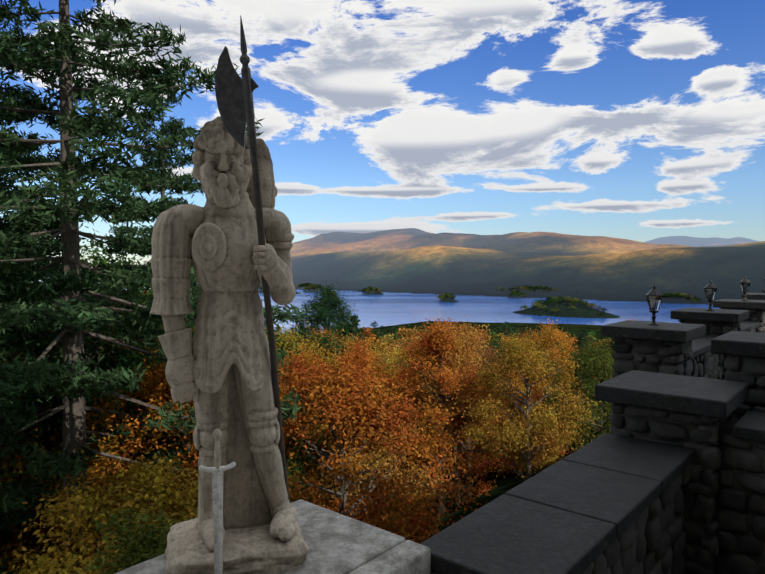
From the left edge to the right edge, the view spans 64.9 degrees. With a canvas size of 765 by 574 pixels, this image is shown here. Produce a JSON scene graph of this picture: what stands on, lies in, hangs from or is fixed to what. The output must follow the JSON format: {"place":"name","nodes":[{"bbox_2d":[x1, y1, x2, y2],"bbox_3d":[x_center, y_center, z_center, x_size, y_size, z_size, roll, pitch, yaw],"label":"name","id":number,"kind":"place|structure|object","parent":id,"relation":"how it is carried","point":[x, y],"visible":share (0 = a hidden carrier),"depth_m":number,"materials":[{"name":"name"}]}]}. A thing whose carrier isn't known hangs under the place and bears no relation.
{"place":"outdoors","nodes":[
{"label":"outdoors","id":0,"kind":"place"},
{"bbox_2d":[31,280,719,335],"bbox_3d":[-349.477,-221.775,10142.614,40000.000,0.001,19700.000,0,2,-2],"label":"lake","id":1,"kind":"structure","parent":0,"point":[388,309],"depth_m":2026.66,"materials":[{"name":"liquid"}]},
{"bbox_2d":[0,0,764,268],"label":"sky","id":2,"kind":"structure","parent":0,"point":[635,120],"materials":[{"name":"blue"}]},
{"bbox_2d":[48,228,764,544],"bbox_3d":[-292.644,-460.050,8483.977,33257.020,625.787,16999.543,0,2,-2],"label":"terrain","id":3,"kind":"structure","parent":0,"point":[419,261],"depth_m":3560.66,"materials":[{"name":"brown soil"}]},
{"bbox_2d":[0,171,60,339],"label":"pine tree","id":4,"kind":"object","parent":3,"relation":"on","point":[16,177],"visible":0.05,"depth_m":25.05,"materials":[{"name":"green plant"}]},
{"bbox_2d":[0,398,94,573],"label":"deciduous tree","id":5,"kind":"object","parent":3,"relation":"on","point":[17,540],"visible":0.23,"depth_m":15.09,"materials":[{"name":"green plant"}]},
{"bbox_2d":[0,150,97,573],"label":"pine tree","id":6,"kind":"object","parent":3,"relation":"on","point":[19,289],"visible":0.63,"depth_m":12.83,"materials":[{"name":"green plant"}]},
{"bbox_2d":[0,351,112,568],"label":"deciduous tree","id":7,"kind":"object","parent":3,"relation":"on","point":[31,537],"visible":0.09,"depth_m":15.60,"materials":[{"name":"green plant"}]},
{"bbox_2d":[0,0,115,539],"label":"pine tree","id":8,"kind":"object","parent":3,"relation":"on","point":[6,89],"visible":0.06,"depth_m":19.18,"materials":[{"name":"green plant"}]},
{"bbox_2d":[0,271,120,549],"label":"deciduous tree","id":9,"kind":"object","parent":3,"relation":"on","point":[39,432],"visible":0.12,"depth_m":16.06,"materials":[{"name":"green plant"}]},
{"bbox_2d":[6,420,153,573],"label":"deciduous tree","id":10,"kind":"object","parent":3,"relation":"on","point":[34,548],"depth_m":15.96,"materials":[{"name":"green plant"}]},
{"bbox_2d":[13,329,149,552],"bbox_3d":[-11.471,8.628,24.410,8.468,15.216,8.088,0,2,-8],"label":"deciduous tree","id":11,"kind":"object","parent":3,"relation":"on","point":[102,348],"depth_m":23.46,"materials":[{"name":"green plant"}]},
{"bbox_2d":[0,227,191,566],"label":"deciduous tree","id":12,"kind":"object","parent":3,"relation":"on","point":[107,350],"visible":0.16,"depth_m":17.29,"materials":[{"name":"green plant"}]},
{"bbox_2d":[0,438,198,573],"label":"deciduous tree","id":13,"kind":"object","parent":3,"relation":"on","point":[144,483],"visible":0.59,"depth_m":11.71,"materials":[{"name":"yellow plant"}]},
{"bbox_2d":[8,217,192,563],"bbox_3d":[-10.893,6.807,23.202,11.073,18.940,11.120,0,3,-17],"label":"deciduous tree","id":14,"kind":"object","parent":3,"relation":"on","point":[96,251],"visible":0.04,"depth_m":22.75,"materials":[{"name":"green plant"}]},
{"bbox_2d":[57,485,196,573],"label":"deciduous tree","id":15,"kind":"object","parent":3,"relation":"on","point":[153,543],"visible":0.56,"depth_m":9.52,"materials":[{"name":"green plant"}]},
{"bbox_2d":[82,503,197,569],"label":"deciduous tree","id":16,"kind":"object","parent":3,"relation":"on","point":[129,529],"visible":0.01,"depth_m":13.20,"materials":[{"name":"yellow plant"}]},
{"bbox_2d":[99,74,199,395],"bbox_3d":[-9.407,5.149,27.031,8.499,28.919,9.921,1,3,34],"label":"pine tree","id":17,"kind":"object","parent":3,"relation":"on","point":[174,126],"visible":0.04,"depth_m":25.93,"materials":[{"name":"green plant"}]},
{"bbox_2d":[0,0,314,573],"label":"pine tree","id":18,"kind":"object","parent":3,"relation":"on","point":[40,216],"visible":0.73,"depth_m":12.85,"materials":[{"name":"green plant"}]},
{"bbox_2d":[61,290,267,401],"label":"deciduous tree","id":19,"kind":"object","parent":3,"relation":"on","point":[132,350],"depth_m":26.06,"materials":[{"name":"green plant"}]},
{"bbox_2d":[50,339,330,568],"bbox_3d":[-4.828,6.661,16.003,7.128,11.168,7.097,4,6,38],"label":"deciduous tree","id":20,"kind":"object","parent":3,"relation":"on","point":[153,379],"visible":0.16,"depth_m":14.88,"materials":[{"name":"yellow plant"}]},
{"bbox_2d":[92,343,294,508],"bbox_3d":[-6.696,7.184,20.028,6.951,12.430,6.645,-1,2,-19],"label":"deciduous tree","id":21,"kind":"object","parent":3,"relation":"on","point":[159,433],"depth_m":18.70,"materials":[{"name":"orange plant"}]},
{"bbox_2d":[87,327,321,461],"bbox_3d":[-6.309,7.280,22.098,8.193,13.305,8.228,2,3,-6],"label":"deciduous tree","id":22,"kind":"object","parent":3,"relation":"on","point":[190,431],"depth_m":20.60,"materials":[{"name":"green plant"}]},
{"bbox_2d":[85,323,341,518],"bbox_3d":[-4.945,6.366,18.948,8.086,11.773,7.812,1,2,27],"label":"deciduous tree","id":23,"kind":"object","parent":3,"relation":"on","point":[291,473],"visible":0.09,"depth_m":17.41,"materials":[{"name":"orange plant"}]},
{"bbox_2d":[115,500,430,573],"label":"statue pedestal","id":24,"kind":"object","parent":3,"relation":"on","point":[337,543],"visible":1,"depth_m":2.83,"materials":[{"name":"stone"}]},
{"bbox_2d":[199,429,235,573],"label":"sword","id":25,"kind":"object","parent":24,"relation":"on","point":[217,470],"visible":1,"depth_m":2.48,"materials":[{"name":"stone"}]},
{"bbox_2d":[150,116,308,573],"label":"knight statue","id":26,"kind":"object","parent":24,"relation":"on","point":[218,369],"visible":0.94,"depth_m":2.62,"materials":[{"name":"stone"}]},
{"bbox_2d":[215,15,289,501],"bbox_3d":[-0.495,0.078,2.653,0.174,2.278,0.581,1,2,21],"label":"halberd","id":27,"kind":"object","parent":26,"relation":"in","point":[234,90],"visible":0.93,"depth_m":2.43,"materials":[{"name":"metal"}]},
{"bbox_2d":[276,346,291,375],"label":"deciduous tree","id":28,"kind":"object","parent":3,"relation":"on","point":[281,361],"depth_m":37.68,"materials":[{"name":"green plant"}]},
{"bbox_2d":[276,325,311,353],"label":"deciduous tree","id":29,"kind":"object","parent":3,"relation":"on","point":[295,333],"depth_m":56.92,"materials":[{"name":"green plant"}]},
{"bbox_2d":[298,330,317,349],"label":"pine tree","id":30,"kind":"object","parent":3,"relation":"on","point":[304,333],"visible":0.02,"depth_m":51.80,"materials":[{"name":"green plant"}]},
{"bbox_2d":[266,321,353,488],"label":"deciduous tree","id":31,"kind":"object","parent":3,"relation":"on","point":[293,337],"visible":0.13,"depth_m":41.45,"materials":[{"name":"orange plant"}]},
{"bbox_2d":[278,326,352,395],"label":"deciduous tree","id":32,"kind":"object","parent":3,"relation":"on","point":[324,339],"visible":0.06,"depth_m":43.12,"materials":[{"name":"orange plant"}]},
{"bbox_2d":[277,345,365,490],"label":"deciduous tree","id":33,"kind":"object","parent":3,"relation":"on","point":[299,360],"visible":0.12,"depth_m":29.46,"materials":[{"name":"orange plant"}]},
{"bbox_2d":[309,328,344,351],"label":"deciduous tree","id":34,"kind":"object","parent":3,"relation":"on","point":[324,336],"visible":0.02,"depth_m":73.67,"materials":[{"name":"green plant"}]},
{"bbox_2d":[295,282,364,348],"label":"pine tree","id":35,"kind":"object","parent":3,"relation":"on","point":[348,325],"visible":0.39,"depth_m":80.61,"materials":[{"name":"green plant"}]},
{"bbox_2d":[292,290,368,346],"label":"deciduous tree","id":36,"kind":"object","parent":3,"relation":"on","point":[308,314],"visible":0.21,"depth_m":81.16,"materials":[{"name":"green plant"}]},
{"bbox_2d":[288,423,391,525],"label":"deciduous tree","id":37,"kind":"object","parent":3,"relation":"on","point":[328,476],"visible":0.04,"depth_m":24.55,"materials":[{"name":"orange plant"}]},
{"bbox_2d":[347,314,367,342],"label":"tree","id":38,"kind":"object","parent":3,"relation":"on","point":[353,318],"visible":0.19,"depth_m":75.85,"materials":[{"name":"green plant"}]},
{"bbox_2d":[305,330,411,488],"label":"deciduous tree","id":39,"kind":"object","parent":3,"relation":"on","point":[352,359],"visible":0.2,"depth_m":29.55,"materials":[{"name":"orange plant"}]},
{"bbox_2d":[328,330,392,364],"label":"deciduous tree","id":40,"kind":"object","parent":3,"relation":"on","point":[370,347],"visible":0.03,"depth_m":53.01,"materials":[{"name":"orange plant"}]},
{"bbox_2d":[353,339,388,360],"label":"deciduous tree","id":41,"kind":"object","parent":3,"relation":"on","point":[372,346],"visible":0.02,"depth_m":68.34,"materials":[{"name":"orange plant"}]},
{"bbox_2d":[355,326,388,357],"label":"deciduous tree","id":42,"kind":"object","parent":3,"relation":"on","point":[366,332],"visible":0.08,"depth_m":88.62,"materials":[{"name":"orange plant"}]},
{"bbox_2d":[368,321,383,348],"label":"pine tree","id":43,"kind":"object","parent":3,"relation":"on","point":[374,328],"visible":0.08,"depth_m":105.11,"materials":[{"name":"green plant"}]},
{"bbox_2d":[370,334,391,352],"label":"deciduous tree","id":44,"kind":"object","parent":3,"relation":"on","point":[381,344],"visible":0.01,"depth_m":90.09,"materials":[{"name":"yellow plant"}]},
{"bbox_2d":[377,326,385,339],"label":"tree","id":45,"kind":"object","parent":3,"relation":"on","point":[382,329],"visible":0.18,"depth_m":210.14,"materials":[{"name":"green plant"}]},
{"bbox_2d":[336,358,429,484],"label":"deciduous tree","id":46,"kind":"object","parent":3,"relation":"on","point":[389,395],"visible":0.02,"depth_m":36.72,"materials":[{"name":"orange plant"}]},
{"bbox_2d":[371,331,395,345],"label":"deciduous tree","id":47,"kind":"object","parent":3,"relation":"on","point":[385,340],"visible":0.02,"depth_m":118.34,"materials":[{"name":"orange plant"}]},
{"bbox_2d":[330,349,437,487],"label":"deciduous tree","id":48,"kind":"object","parent":3,"relation":"on","point":[378,366],"visible":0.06,"depth_m":33.31,"materials":[{"name":"orange plant"}]},
{"bbox_2d":[294,401,476,536],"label":"deciduous tree","id":49,"kind":"object","parent":3,"relation":"on","point":[380,464],"visible":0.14,"depth_m":22.94,"materials":[{"name":"orange plant"}]},
{"bbox_2d":[369,351,407,373],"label":"deciduous tree","id":50,"kind":"object","parent":3,"relation":"on","point":[389,360],"visible":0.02,"depth_m":46.97,"materials":[{"name":"yellow plant"}]},
{"bbox_2d":[376,335,401,350],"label":"deciduous tree","id":51,"kind":"object","parent":3,"relation":"on","point":[384,341],"visible":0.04,"depth_m":100.98,"materials":[{"name":"yellow plant"}]},
{"bbox_2d":[381,333,396,349],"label":"deciduous tree","id":52,"kind":"object","parent":3,"relation":"on","point":[389,338],"visible":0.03,"depth_m":128.02,"materials":[{"name":"yellow plant"}]},
{"bbox_2d":[278,346,504,543],"bbox_3d":[-1.240,7.307,16.420,8.005,11.259,8.465,1,2,-33],"label":"deciduous tree","id":53,"kind":"object","parent":3,"relation":"on","point":[369,411],"visible":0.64,"depth_m":15.36,"materials":[{"name":"orange plant"}]},
{"bbox_2d":[390,327,396,335],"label":"tree","id":54,"kind":"object","parent":3,"relation":"on","point":[392,328],"visible":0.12,"depth_m":209.58,"materials":[{"name":"green plant"}]},
{"bbox_2d":[379,345,414,492],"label":"deciduous tree","id":55,"kind":"object","parent":3,"relation":"on","point":[396,354],"visible":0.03,"depth_m":52.00,"materials":[{"name":"orange plant"}]},
{"bbox_2d":[376,325,422,354],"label":"deciduous tree","id":56,"kind":"object","parent":3,"relation":"on","point":[405,333],"visible":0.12,"depth_m":87.34,"materials":[{"name":"orange plant"}]},
{"bbox_2d":[393,333,408,347],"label":"deciduous tree","id":57,"kind":"object","parent":3,"relation":"on","point":[398,337],"visible":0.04,"depth_m":101.59,"materials":[{"name":"yellow plant"}]},
{"bbox_2d":[381,331,421,349],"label":"deciduous tree","id":58,"kind":"object","parent":3,"relation":"on","point":[392,344],"visible":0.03,"depth_m":111.83,"materials":[{"name":"orange plant"}]},
{"bbox_2d":[381,335,426,491],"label":"deciduous tree","id":59,"kind":"object","parent":3,"relation":"on","point":[405,351],"visible":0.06,"depth_m":52.79,"materials":[{"name":"orange plant"}]},
{"bbox_2d":[393,333,424,352],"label":"deciduous tree","id":60,"kind":"object","parent":3,"relation":"on","point":[407,342],"visible":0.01,"depth_m":76.72,"materials":[{"name":"orange plant"}]},
{"bbox_2d":[394,355,474,493],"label":"deciduous tree","id":61,"kind":"object","parent":3,"relation":"on","point":[417,428],"depth_m":40.22,"materials":[{"name":"orange plant"}]},
{"bbox_2d":[395,366,483,503],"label":"deciduous tree","id":62,"kind":"object","parent":3,"relation":"on","point":[433,436],"visible":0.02,"depth_m":36.99,"materials":[{"name":"orange plant"}]},
{"bbox_2d":[388,314,511,514],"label":"deciduous tree","id":63,"kind":"object","parent":3,"relation":"on","point":[444,373],"visible":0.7,"depth_m":29.66,"materials":[{"name":"orange plant"}]},
{"bbox_2d":[400,318,502,477],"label":"deciduous tree","id":64,"kind":"object","parent":3,"relation":"on","point":[458,345],"visible":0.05,"depth_m":47.44,"materials":[{"name":"orange plant"}]},
{"bbox_2d":[390,314,525,504],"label":"deciduous tree","id":65,"kind":"object","parent":3,"relation":"on","point":[466,339],"visible":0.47,"depth_m":30.69,"materials":[{"name":"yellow plant"}]},
{"bbox_2d":[414,365,533,497],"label":"deciduous tree","id":66,"kind":"object","parent":3,"relation":"on","point":[476,468],"visible":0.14,"depth_m":33.12,"materials":[{"name":"orange plant"}]},
{"bbox_2d":[484,332,496,347],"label":"deciduous tree","id":67,"kind":"object","parent":3,"relation":"on","point":[494,333],"visible":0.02,"depth_m":95.11,"materials":[{"name":"green plant"}]},
{"bbox_2d":[472,335,515,467],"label":"deciduous tree","id":68,"kind":"object","parent":3,"relation":"on","point":[495,344],"visible":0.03,"depth_m":45.51,"materials":[{"name":"orange plant"}]},
{"bbox_2d":[464,340,533,478],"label":"deciduous tree","id":69,"kind":"object","parent":3,"relation":"on","point":[490,354],"visible":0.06,"depth_m":39.57,"materials":[{"name":"orange plant"}]},
{"bbox_2d":[494,321,516,342],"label":"pine tree","id":70,"kind":"object","parent":3,"relation":"on","point":[506,332],"visible":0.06,"depth_m":75.61,"materials":[{"name":"green plant"}]},
{"bbox_2d":[495,327,517,340],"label":"deciduous tree","id":71,"kind":"object","parent":3,"relation":"on","point":[512,331],"visible":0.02,"depth_m":95.82,"materials":[{"name":"green plant"}]},
{"bbox_2d":[473,362,548,468],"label":"deciduous tree","id":72,"kind":"object","parent":3,"relation":"on","point":[511,406],"visible":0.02,"depth_m":38.07,"materials":[{"name":"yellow plant"}]},
{"bbox_2d":[499,333,533,380],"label":"deciduous tree","id":73,"kind":"object","parent":3,"relation":"on","point":[505,339],"visible":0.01,"depth_m":71.02,"materials":[{"name":"orange plant"}]},
{"bbox_2d":[497,340,547,392],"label":"deciduous tree","id":74,"kind":"object","parent":3,"relation":"on","point":[510,365],"visible":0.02,"depth_m":56.00,"materials":[{"name":"orange plant"}]},
{"bbox_2d":[477,382,570,474],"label":"deciduous tree","id":75,"kind":"object","parent":3,"relation":"on","point":[512,465],"visible":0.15,"depth_m":36.34,"materials":[{"name":"yellow plant"}]},
{"bbox_2d":[450,330,606,480],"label":"deciduous tree","id":76,"kind":"object","parent":3,"relation":"on","point":[526,457],"visible":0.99,"depth_m":26.36,"materials":[{"name":"yellow plant"}]},
{"bbox_2d":[501,318,583,450],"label":"deciduous tree","id":77,"kind":"object","parent":3,"relation":"on","point":[554,335],"visible":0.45,"depth_m":36.38,"materials":[{"name":"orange plant"}]},
{"bbox_2d":[528,329,561,351],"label":"deciduous tree","id":78,"kind":"object","parent":3,"relation":"on","point":[543,334],"visible":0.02,"depth_m":85.91,"materials":[{"name":"orange plant"}]},
{"bbox_2d":[529,341,565,387],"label":"deciduous tree","id":79,"kind":"object","parent":3,"relation":"on","point":[552,362],"visible":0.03,"depth_m":55.15,"materials":[{"name":"orange plant"}]},
{"bbox_2d":[534,367,561,434],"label":"deciduous tree","id":80,"kind":"object","parent":3,"relation":"on","point":[550,382],"visible":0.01,"depth_m":50.31,"materials":[{"name":"yellow plant"}]},
{"bbox_2d":[556,332,576,350],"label":"deciduous tree","id":81,"kind":"object","parent":3,"relation":"on","point":[565,340],"visible":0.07,"depth_m":133.49,"materials":[{"name":"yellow plant"}]},
{"bbox_2d":[549,369,590,436],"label":"deciduous tree","id":82,"kind":"object","parent":3,"relation":"on","point":[560,382],"visible":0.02,"depth_m":46.67,"materials":[{"name":"yellow plant"}]},
{"bbox_2d":[537,336,613,451],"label":"deciduous tree","id":83,"kind":"object","parent":3,"relation":"on","point":[606,370],"visible":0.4,"depth_m":29.73,"materials":[{"name":"green plant"}]},
{"bbox_2d":[562,333,596,447],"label":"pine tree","id":84,"kind":"object","parent":3,"relation":"on","point":[579,345],"visible":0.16,"depth_m":33.50,"materials":[{"name":"green plant"}]},
{"bbox_2d":[559,336,613,431],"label":"deciduous tree","id":85,"kind":"object","parent":3,"relation":"on","point":[607,341],"visible":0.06,"depth_m":36.60,"materials":[{"name":"green plant"}]},
{"bbox_2d":[582,334,594,342],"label":"deciduous tree","id":86,"kind":"object","parent":3,"relation":"on","point":[588,338],"visible":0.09,"depth_m":122.61,"materials":[{"name":"green plant"}]},
{"bbox_2d":[587,331,597,342],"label":"deciduous tree","id":87,"kind":"object","parent":3,"relation":"on","point":[591,333],"visible":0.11,"depth_m":185.05,"materials":[{"name":"green plant"}]},
{"bbox_2d":[431,308,764,573],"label":"parapet wall","id":88,"kind":"structure","parent":3,"relation":"on","point":[703,512],"depth_m":4.56,"materials":[{"name":"stone"}]},
{"bbox_2d":[420,290,764,573],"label":"coping slabs","id":89,"kind":"structure","parent":88,"relation":"on","point":[580,510],"depth_m":3.91,"materials":[{"name":"stone"}]},
{"bbox_2d":[646,282,662,324],"bbox_3d":[3.201,0.196,7.088,0.204,0.505,0.177,-1,2,-19],"label":"lantern","id":90,"kind":"object","parent":89,"relation":"on","point":[654,292],"visible":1,"depth_m":7.07,"materials":[{"name":"metal"}]},
{"bbox_2d":[704,280,717,310],"bbox_3d":[5.098,0.113,9.345,0.204,0.505,0.177,-1,2,-19],"label":"lantern","id":91,"kind":"object","parent":89,"relation":"on","point":[709,286],"visible":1,"depth_m":9.32,"materials":[{"name":"metal"}]},
{"bbox_2d":[739,274,750,300],"bbox_3d":[6.995,0.010,11.602,0.204,0.505,0.177,-1,2,-19],"label":"lantern","id":92,"kind":"object","parent":89,"relation":"on","point":[742,282],"visible":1,"depth_m":11.59,"materials":[{"name":"metal"}]},
{"bbox_2d":[588,317,650,414],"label":"deciduous tree","id":93,"kind":"object","parent":3,"relation":"on","point":[608,347],"visible":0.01,"depth_m":41.10,"materials":[{"name":"green plant"}]}
]}

